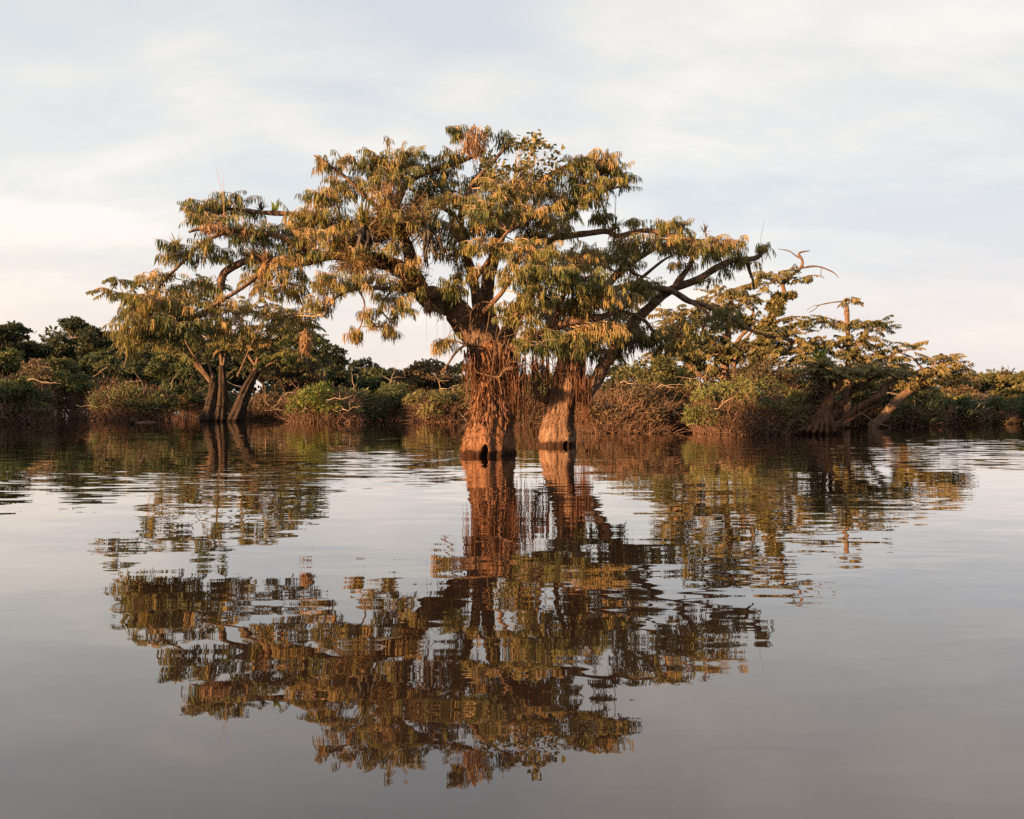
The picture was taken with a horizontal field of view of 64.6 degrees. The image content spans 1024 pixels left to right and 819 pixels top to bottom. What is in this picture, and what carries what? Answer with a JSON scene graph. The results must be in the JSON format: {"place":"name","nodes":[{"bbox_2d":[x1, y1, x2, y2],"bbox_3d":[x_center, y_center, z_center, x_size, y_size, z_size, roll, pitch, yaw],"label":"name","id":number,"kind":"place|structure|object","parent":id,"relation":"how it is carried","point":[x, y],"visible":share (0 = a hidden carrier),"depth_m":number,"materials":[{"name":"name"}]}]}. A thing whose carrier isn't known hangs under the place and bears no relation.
{"place":"outdoors","nodes":[
{"label":"outdoors","id":0,"kind":"place"},
{"bbox_2d":[0,412,1023,818],"bbox_3d":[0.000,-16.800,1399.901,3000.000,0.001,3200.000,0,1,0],"label":"water","id":1,"kind":"structure","parent":0,"point":[306,620],"depth_m":5.77,"materials":[{"name":"grey liquid"}]},
{"bbox_2d":[0,347,27,378],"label":"forest tree","id":2,"kind":"object","parent":1,"relation":"on","point":[9,362],"visible":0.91,"depth_m":83.19,"materials":[{"name":"green plant"}]},
{"bbox_2d":[0,320,33,350],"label":"forest tree","id":3,"kind":"object","parent":1,"relation":"on","point":[11,332],"visible":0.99,"depth_m":91.92,"materials":[{"name":"green plant"}]},
{"bbox_2d":[0,358,67,419],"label":"flooded shrub","id":4,"kind":"object","parent":1,"relation":"on","point":[38,385],"visible":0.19,"depth_m":63.39,"materials":[{"name":"green plant"}]},
{"bbox_2d":[12,340,55,369],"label":"forest tree","id":5,"kind":"object","parent":1,"relation":"on","point":[31,349],"visible":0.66,"depth_m":96.86,"materials":[{"name":"green plant"}]},
{"bbox_2d":[0,375,73,423],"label":"flooded shrub","id":6,"kind":"object","parent":1,"relation":"in","point":[15,395],"visible":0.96,"depth_m":52.19,"materials":[{"name":"green plant"}]},
{"bbox_2d":[24,356,81,385],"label":"forest tree","id":7,"kind":"object","parent":1,"relation":"on","point":[59,364],"visible":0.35,"depth_m":74.85,"materials":[{"name":"green plant"}]},
{"bbox_2d":[44,333,79,360],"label":"forest tree","id":8,"kind":"object","parent":1,"relation":"on","point":[65,348],"visible":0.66,"depth_m":103.20,"materials":[{"name":"green plant"}]},
{"bbox_2d":[41,359,106,418],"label":"flooded shrub","id":9,"kind":"object","parent":1,"relation":"on","point":[74,390],"visible":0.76,"depth_m":65.20,"materials":[{"name":"green plant"}]},
{"bbox_2d":[57,315,90,361],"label":"forest tree","id":10,"kind":"object","parent":1,"relation":"on","point":[71,325],"visible":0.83,"depth_m":117.36,"materials":[{"name":"green plant"}]},
{"bbox_2d":[73,325,117,373],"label":"forest tree","id":11,"kind":"object","parent":1,"relation":"on","point":[93,342],"visible":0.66,"depth_m":103.25,"materials":[{"name":"green plant"}]},
{"bbox_2d":[77,349,122,390],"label":"forest tree","id":12,"kind":"object","parent":1,"relation":"on","point":[89,359],"visible":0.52,"depth_m":79.48,"materials":[{"name":"green plant"}]},
{"bbox_2d":[78,351,139,415],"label":"flooded shrub","id":13,"kind":"object","parent":1,"relation":"on","point":[114,367],"visible":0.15,"depth_m":76.36,"materials":[{"name":"green plant"}]},
{"bbox_2d":[104,342,153,386],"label":"forest tree","id":14,"kind":"object","parent":1,"relation":"on","point":[141,362],"visible":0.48,"depth_m":95.52,"materials":[{"name":"green plant"}]},
{"bbox_2d":[77,370,183,420],"bbox_3d":[-28.012,-0.649,59.995,7.472,4.615,6.363,0,1,0],"label":"flooded shrub","id":15,"kind":"object","parent":1,"relation":"in","point":[142,403],"visible":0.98,"depth_m":58.89,"materials":[{"name":"green plant"}]},
{"bbox_2d":[141,346,197,386],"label":"forest tree","id":16,"kind":"object","parent":1,"relation":"on","point":[160,370],"visible":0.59,"depth_m":88.36,"materials":[{"name":"green plant"}]},
{"bbox_2d":[159,365,206,418],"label":"flooded shrub","id":17,"kind":"object","parent":1,"relation":"on","point":[191,401],"visible":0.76,"depth_m":65.54,"materials":[{"name":"green plant"}]},
{"bbox_2d":[85,273,329,420],"bbox_3d":[-21.839,-4.253,58.559,17.606,10.965,4.945,0,1,0],"label":"leaning stem tree","id":18,"kind":"object","parent":1,"relation":"in","point":[215,408],"visible":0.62,"depth_m":57.70,"materials":[{"name":"green plant"}]},
{"bbox_2d":[188,350,233,390],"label":"forest tree","id":19,"kind":"object","parent":1,"relation":"on","point":[214,367],"visible":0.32,"depth_m":90.64,"materials":[{"name":"green plant"}]},
{"bbox_2d":[178,369,263,416],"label":"flooded shrub","id":20,"kind":"object","parent":1,"relation":"on","point":[231,400],"visible":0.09,"depth_m":68.73,"materials":[{"name":"brown plant"}]},
{"bbox_2d":[231,336,286,396],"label":"forest tree","id":21,"kind":"object","parent":1,"relation":"on","point":[261,379],"visible":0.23,"depth_m":82.68,"materials":[{"name":"green plant"}]},
{"bbox_2d":[230,384,288,419],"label":"flooded shrub","id":22,"kind":"object","parent":1,"relation":"in","point":[261,406],"visible":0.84,"depth_m":62.25,"materials":[{"name":"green plant"}]},
{"bbox_2d":[271,381,315,416],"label":"flooded shrub","id":23,"kind":"object","parent":1,"relation":"on","point":[305,386],"visible":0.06,"depth_m":71.26,"materials":[{"name":"green plant"}]},
{"bbox_2d":[263,353,328,419],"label":"forest tree","id":24,"kind":"object","parent":1,"relation":"on","point":[295,376],"visible":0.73,"depth_m":62.67,"materials":[{"name":"green plant"}]},
{"bbox_2d":[282,331,331,379],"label":"forest tree","id":25,"kind":"object","parent":1,"relation":"on","point":[315,352],"visible":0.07,"depth_m":89.86,"materials":[{"name":"green plant"}]},
{"bbox_2d":[303,367,338,394],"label":"forest tree","id":26,"kind":"object","parent":1,"relation":"on","point":[331,373],"visible":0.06,"depth_m":75.43,"materials":[{"name":"green plant"}]},
{"bbox_2d":[270,380,378,422],"bbox_3d":[-12.529,0.003,55.161,7.480,4.223,6.029,0,1,0],"label":"flooded shrub","id":27,"kind":"object","parent":1,"relation":"in","point":[317,404],"visible":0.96,"depth_m":54.06,"materials":[{"name":"green plant"}]},
{"bbox_2d":[316,344,352,387],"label":"forest tree","id":28,"kind":"object","parent":1,"relation":"on","point":[341,376],"visible":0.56,"depth_m":99.68,"materials":[{"name":"green plant"}]},
{"bbox_2d":[341,356,378,389],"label":"forest tree","id":29,"kind":"object","parent":1,"relation":"on","point":[360,363],"visible":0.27,"depth_m":103.80,"materials":[{"name":"green plant"}]},
{"bbox_2d":[351,365,392,396],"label":"forest tree","id":30,"kind":"object","parent":1,"relation":"on","point":[373,380],"visible":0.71,"depth_m":79.46,"materials":[{"name":"green plant"}]},
{"bbox_2d":[339,364,419,420],"bbox_3d":[-10.034,-0.925,60.012,7.075,4.852,7.041,1,1,34],"label":"flooded shrub","id":31,"kind":"object","parent":1,"relation":"in","point":[391,408],"visible":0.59,"depth_m":58.48,"materials":[{"name":"green plant"}]},
{"bbox_2d":[367,366,398,383],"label":"forest tree","id":32,"kind":"object","parent":1,"relation":"on","point":[393,369],"visible":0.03,"depth_m":92.59,"materials":[{"name":"green plant"}]},
{"bbox_2d":[373,361,425,413],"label":"flooded shrub","id":33,"kind":"object","parent":1,"relation":"on","point":[402,384],"visible":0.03,"depth_m":73.02,"materials":[{"name":"green plant"}]},
{"bbox_2d":[101,124,748,456],"bbox_3d":[-1.617,-3.103,22.618,17.746,10.011,4.889,0,1,-4],"label":"flooded tree","id":34,"kind":"object","parent":1,"relation":"on","point":[494,364],"visible":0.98,"depth_m":21.96,"materials":[{"name":"green plant"}]},
{"bbox_2d":[169,232,185,260],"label":"bromeliad","id":35,"kind":"object","parent":34,"relation":"attached to","point":[178,241],"visible":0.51,"depth_m":21.07,"materials":[{"name":"green plant"}]},
{"bbox_2d":[199,222,236,240],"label":"dry leaf clump","id":36,"kind":"object","parent":34,"relation":"attached to","point":[211,230],"visible":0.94,"depth_m":21.14,"materials":[{"name":"plant"}]},
{"bbox_2d":[216,169,231,223],"bbox_3d":[-7.643,-5.567,21.689,0.554,1.827,0.549,0,1,0],"label":"bromeliad","id":37,"kind":"object","parent":34,"relation":"attached to","point":[224,214],"visible":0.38,"depth_m":21.65,"materials":[{"name":"plant"}]},
{"bbox_2d":[234,214,249,244],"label":"bromeliad","id":38,"kind":"object","parent":34,"relation":"attached to","point":[243,233],"visible":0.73,"depth_m":21.24,"materials":[{"name":"plant"}]},
{"bbox_2d":[253,196,269,219],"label":"bromeliad","id":39,"kind":"object","parent":34,"relation":"attached to","point":[260,208],"visible":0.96,"depth_m":22.84,"materials":[{"name":"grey plant"}]},
{"bbox_2d":[251,250,278,285],"bbox_3d":[-6.461,-3.689,21.428,0.833,1.160,0.824,0,1,18],"label":"bromeliad","id":40,"kind":"object","parent":34,"relation":"attached to","point":[264,259],"visible":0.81,"depth_m":21.32,"materials":[{"name":"plant"}]},
{"bbox_2d":[270,198,279,210],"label":"bromeliad","id":41,"kind":"object","parent":34,"relation":"attached to","point":[275,208],"visible":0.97,"depth_m":22.83,"materials":[{"name":"green plant"}]},
{"bbox_2d":[292,328,316,358],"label":"dry leaf clump","id":42,"kind":"object","parent":34,"relation":"attached to","point":[304,341],"visible":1,"depth_m":21.07,"materials":[{"name":"plant"}]},
{"bbox_2d":[343,197,378,263],"bbox_3d":[-3.837,-4.815,21.493,1.450,1.897,1.269,0,1,0],"label":"bromeliad","id":43,"kind":"object","parent":34,"relation":"attached to","point":[363,229],"visible":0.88,"depth_m":21.39,"materials":[{"name":"green plant"}]},
{"bbox_2d":[325,225,414,285],"bbox_3d":[-3.861,-4.261,22.003,2.638,1.876,2.409,-1,1,-34],"label":"epiphyte mass","id":44,"kind":"object","parent":34,"relation":"attached to","point":[363,263],"visible":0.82,"depth_m":21.50,"materials":[{"name":"green plant"}]},
{"bbox_2d":[372,177,408,226],"bbox_3d":[-3.258,-5.497,21.633,1.234,1.654,1.063,-1,1,-34],"label":"bromeliad","id":45,"kind":"object","parent":34,"relation":"attached to","point":[389,189],"visible":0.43,"depth_m":21.58,"materials":[{"name":"plant"}]},
{"bbox_2d":[379,223,406,257],"bbox_3d":[-3.113,-4.406,21.258,0.641,1.112,0.881,1,1,38],"label":"bromeliad","id":46,"kind":"object","parent":34,"relation":"attached to","point":[394,237],"visible":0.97,"depth_m":21.24,"materials":[{"name":"green plant"}]},
{"bbox_2d":[360,172,439,254],"bbox_3d":[-3.109,-5.151,21.891,2.526,2.397,1.983,0,1,0],"label":"epiphyte mass","id":47,"kind":"object","parent":34,"relation":"attached to","point":[382,234],"visible":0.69,"depth_m":21.53,"materials":[{"name":"green plant"}]},
{"bbox_2d":[386,252,437,316],"bbox_3d":[-2.638,-3.412,22.189,1.569,1.717,1.734,0,1,-31],"label":"epiphyte mass","id":48,"kind":"object","parent":34,"relation":"attached to","point":[409,287],"visible":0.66,"depth_m":22.01,"materials":[{"name":"green plant"}]},
{"bbox_2d":[419,282,435,315],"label":"bromeliad","id":49,"kind":"object","parent":34,"relation":"attached to","point":[427,306],"visible":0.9,"depth_m":22.02,"materials":[{"name":"plant"}]},
{"bbox_2d":[403,196,455,266],"bbox_3d":[-2.204,-4.712,21.624,1.615,2.015,1.310,0,1,32],"label":"bromeliad","id":50,"kind":"object","parent":34,"relation":"attached to","point":[429,239],"visible":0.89,"depth_m":21.41,"materials":[{"name":"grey plant"}]},
{"bbox_2d":[450,148,460,173],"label":"bromeliad","id":51,"kind":"object","parent":34,"relation":"attached to","point":[453,167],"visible":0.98,"depth_m":23.05,"materials":[{"name":"plant"}]},
{"bbox_2d":[458,123,489,168],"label":"dry leaf clump","id":52,"kind":"object","parent":34,"relation":"attached to","point":[472,141],"visible":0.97,"depth_m":22.93,"materials":[{"name":"plant"}]},
{"bbox_2d":[492,129,516,156],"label":"leaf tuft","id":53,"kind":"object","parent":34,"relation":"attached to","point":[505,138],"visible":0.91,"depth_m":23.31,"materials":[{"name":"green plant"}]},
{"bbox_2d":[476,129,568,188],"bbox_3d":[0.145,-7.011,22.802,2.956,1.743,2.376,0,1,-26],"label":"epiphyte shrub","id":54,"kind":"object","parent":34,"relation":"attached to","point":[531,147],"visible":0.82,"depth_m":22.75,"materials":[{"name":"green plant"}]},
{"bbox_2d":[547,295,597,332],"bbox_3d":[1.984,-2.763,22.582,1.880,1.423,1.974,0,1,29],"label":"epiphyte mass","id":55,"kind":"object","parent":34,"relation":"attached to","point":[576,311],"visible":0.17,"depth_m":22.24,"materials":[{"name":"green plant"}]},
{"bbox_2d":[607,195,624,241],"bbox_3d":[3.063,-5.781,24.007,0.641,1.816,0.622,0,1,16],"label":"bromeliad","id":56,"kind":"object","parent":34,"relation":"attached to","point":[614,227],"visible":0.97,"depth_m":23.99,"materials":[{"name":"green plant"}]},
{"bbox_2d":[699,222,709,239],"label":"bromeliad","id":57,"kind":"object","parent":34,"relation":"attached to","point":[705,228],"visible":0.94,"depth_m":24.13,"materials":[{"name":"plant"}]},
{"bbox_2d":[390,358,465,392],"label":"forest tree","id":58,"kind":"object","parent":1,"relation":"on","point":[418,372],"visible":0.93,"depth_m":64.34,"materials":[{"name":"green plant"}]},
{"bbox_2d":[400,372,471,421],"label":"flooded shrub","id":59,"kind":"object","parent":1,"relation":"in","point":[440,405],"visible":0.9,"depth_m":55.92,"materials":[{"name":"green plant"}]},
{"bbox_2d":[446,360,472,396],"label":"forest tree","id":60,"kind":"object","parent":1,"relation":"on","point":[457,372],"visible":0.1,"depth_m":70.87,"materials":[{"name":"green plant"}]},
{"bbox_2d":[3,319,1015,412],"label":"wood","id":61,"kind":"object","parent":1,"relation":"on","point":[234,379],"visible":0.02,"depth_m":127.69,"materials":[{"name":"green plant"}]},
{"bbox_2d":[515,376,545,424],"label":"flooded shrub","id":62,"kind":"object","parent":1,"relation":"on","point":[537,419],"visible":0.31,"depth_m":49.30,"materials":[{"name":"brown plant"}]},
{"bbox_2d":[522,370,553,396],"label":"forest tree","id":63,"kind":"object","parent":1,"relation":"on","point":[550,376],"visible":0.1,"depth_m":61.27,"materials":[{"name":"green plant"}]},
{"bbox_2d":[602,362,648,391],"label":"forest tree","id":64,"kind":"object","parent":1,"relation":"on","point":[614,368],"visible":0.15,"depth_m":55.77,"materials":[{"name":"green plant"}]},
{"bbox_2d":[574,371,708,433],"bbox_3d":[5.255,-0.046,38.886,7.304,3.657,5.586,0,1,0],"label":"flooded shrub","id":65,"kind":"object","parent":1,"relation":"on","point":[638,406],"visible":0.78,"depth_m":37.83,"materials":[{"name":"brown plant"}]},
{"bbox_2d":[528,229,777,446],"bbox_3d":[4.639,-2.155,27.473,8.790,7.988,2.918,0,1,7],"label":"flooded tree","id":66,"kind":"object","parent":1,"relation":"on","point":[568,391],"visible":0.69,"depth_m":27.32,"materials":[{"name":"green plant"}]},
{"bbox_2d":[612,312,644,360],"bbox_3d":[3.824,-2.374,26.858,1.459,1.722,1.256,0,1,-25],"label":"bromeliad","id":67,"kind":"object","parent":66,"relation":"attached to","point":[628,344],"visible":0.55,"depth_m":26.77,"materials":[{"name":"plant"}]},
{"bbox_2d":[630,328,641,352],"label":"bromeliad","id":68,"kind":"object","parent":66,"relation":"attached to","point":[634,340],"visible":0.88,"depth_m":26.47,"materials":[{"name":"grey plant"}]},
{"bbox_2d":[754,219,765,261],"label":"bromeliad","id":69,"kind":"object","parent":66,"relation":"attached to","point":[759,249],"visible":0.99,"depth_m":27.53,"materials":[{"name":"green plant"}]},
{"bbox_2d":[608,353,711,431],"bbox_3d":[7.895,-0.559,41.594,6.665,4.719,5.558,0,1,0],"label":"flooded shrub","id":70,"kind":"object","parent":1,"relation":"on","point":[656,371],"visible":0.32,"depth_m":40.60,"materials":[{"name":"green plant"}]},
{"bbox_2d":[651,360,708,427],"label":"flooded shrub","id":71,"kind":"object","parent":1,"relation":"on","point":[680,385],"visible":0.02,"depth_m":42.50,"materials":[{"name":"green plant"}]},
{"bbox_2d":[671,362,718,389],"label":"forest tree","id":72,"kind":"object","parent":1,"relation":"on","point":[685,368],"visible":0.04,"depth_m":57.56,"materials":[{"name":"green plant"}]},
{"bbox_2d":[642,282,764,384],"bbox_3d":[10.738,-3.103,44.969,7.144,8.034,3.641,0,1,0],"label":"tiered tree","id":73,"kind":"object","parent":1,"relation":"on","point":[722,351],"visible":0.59,"depth_m":44.47,"materials":[{"name":"green plant"}]},
{"bbox_2d":[706,367,742,383],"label":"forest tree","id":74,"kind":"object","parent":1,"relation":"on","point":[728,377],"visible":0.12,"depth_m":56.17,"materials":[{"name":"green plant"}]},
{"bbox_2d":[677,367,818,435],"bbox_3d":[10.909,-0.005,37.211,6.428,4.062,6.374,1,1,36],"label":"flooded shrub","id":75,"kind":"object","parent":1,"relation":"on","point":[719,409],"visible":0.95,"depth_m":36.50,"materials":[{"name":"green plant"}]},
{"bbox_2d":[713,354,811,430],"bbox_3d":[12.693,-0.359,41.623,6.934,5.207,6.332,0,1,0],"label":"flooded shrub","id":76,"kind":"object","parent":1,"relation":"on","point":[762,371],"visible":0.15,"depth_m":40.69,"materials":[{"name":"green plant"}]},
{"bbox_2d":[727,249,838,376],"bbox_3d":[14.738,-3.812,44.021,5.983,9.806,3.261,0,1,0],"label":"tiered tree","id":77,"kind":"object","parent":1,"relation":"on","point":[765,346],"visible":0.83,"depth_m":43.63,"materials":[{"name":"green plant"}]},
{"bbox_2d":[784,366,829,402],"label":"forest tree","id":78,"kind":"object","parent":1,"relation":"on","point":[806,383],"visible":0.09,"depth_m":53.66,"materials":[{"name":"green plant"}]},
{"bbox_2d":[781,354,917,434],"bbox_3d":[15.341,-0.525,36.596,5.839,3.882,2.933,0,1,-5],"label":"fan stemmed tree","id":79,"kind":"object","parent":1,"relation":"in","point":[822,422],"visible":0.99,"depth_m":36.18,"materials":[{"name":"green plant"}]},
{"bbox_2d":[808,344,835,363],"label":"bromeliad","id":80,"kind":"object","parent":79,"relation":"attached to","point":[821,354],"visible":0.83,"depth_m":35.85,"materials":[{"name":"green plant"}]},
{"bbox_2d":[837,379,881,397],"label":"forest tree","id":81,"kind":"object","parent":1,"relation":"on","point":[873,386],"visible":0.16,"depth_m":58.84,"materials":[{"name":"green plant"}]},
{"bbox_2d":[831,387,901,427],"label":"flooded shrub","id":82,"kind":"object","parent":1,"relation":"on","point":[878,404],"visible":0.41,"depth_m":45.99,"materials":[{"name":"green plant"}]},
{"bbox_2d":[807,297,928,426],"bbox_3d":[19.303,-2.628,44.395,6.662,7.144,3.582,0,1,0],"label":"tiered tree","id":83,"kind":"object","parent":1,"relation":"on","point":[848,341],"visible":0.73,"depth_m":44.09,"materials":[{"name":"green plant"}]},
{"bbox_2d":[877,377,901,398],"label":"forest tree","id":84,"kind":"object","parent":1,"relation":"on","point":[883,383],"visible":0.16,"depth_m":63.59,"materials":[{"name":"green plant"}]},
{"bbox_2d":[891,386,941,406],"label":"forest tree","id":85,"kind":"object","parent":1,"relation":"on","point":[921,393],"visible":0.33,"depth_m":59.27,"materials":[{"name":"green plant"}]},
{"bbox_2d":[884,395,960,425],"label":"flooded shrub","id":86,"kind":"object","parent":1,"relation":"on","point":[922,414],"visible":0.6,"depth_m":47.80,"materials":[{"name":"green plant"}]},
{"bbox_2d":[866,352,979,427],"bbox_3d":[22.816,-1.048,45.220,5.745,4.360,3.173,0,1,20],"label":"tiered tree","id":87,"kind":"object","parent":1,"relation":"on","point":[927,375],"visible":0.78,"depth_m":44.72,"materials":[{"name":"green plant"}]},
{"bbox_2d":[931,392,975,401],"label":"forest tree","id":88,"kind":"object","parent":1,"relation":"on","point":[944,396],"visible":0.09,"depth_m":65.81,"materials":[{"name":"green plant"}]},
{"bbox_2d":[916,385,995,424],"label":"flooded shrub","id":89,"kind":"object","parent":1,"relation":"on","point":[970,414],"visible":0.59,"depth_m":50.78,"materials":[{"name":"green plant"}]},
{"bbox_2d":[938,376,985,395],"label":"forest tree","id":90,"kind":"object","parent":1,"relation":"on","point":[961,389],"visible":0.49,"depth_m":84.63,"materials":[{"name":"green plant"}]},
{"bbox_2d":[953,379,1021,423],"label":"flooded shrub","id":91,"kind":"object","parent":1,"relation":"on","point":[998,414],"visible":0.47,"depth_m":52.10,"materials":[{"name":"green plant"}]},
{"bbox_2d":[972,392,1006,407],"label":"forest tree","id":92,"kind":"object","parent":1,"relation":"on","point":[974,395],"visible":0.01,"depth_m":67.84,"materials":[{"name":"green plant"}]},
{"bbox_2d":[967,370,1013,394],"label":"forest tree","id":93,"kind":"object","parent":1,"relation":"on","point":[989,379],"visible":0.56,"depth_m":86.76,"materials":[{"name":"green plant"}]},
{"bbox_2d":[985,370,1014,392],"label":"forest tree","id":94,"kind":"object","parent":1,"relation":"on","point":[1004,372],"visible":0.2,"depth_m":88.94,"materials":[{"name":"green plant"}]},
{"bbox_2d":[1000,394,1023,423],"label":"flooded shrub","id":95,"kind":"object","parent":1,"relation":"on","point":[1017,403],"visible":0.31,"depth_m":53.01,"materials":[{"name":"green plant"}]},
{"bbox_2d":[1000,383,1023,410],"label":"forest tree","id":96,"kind":"object","parent":1,"relation":"on","point":[1013,392],"visible":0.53,"depth_m":66.02,"materials":[{"name":"green plant"}]},
{"bbox_2d":[1005,370,1023,389],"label":"forest tree","id":97,"kind":"object","parent":1,"relation":"on","point":[1018,378],"visible":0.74,"depth_m":85.40,"materials":[{"name":"green plant"}]},
{"bbox_2d":[0,0,1023,397],"label":"sky","id":98,"kind":"structure","parent":0,"point":[881,140],"materials":[{"name":"white"}]}
]}

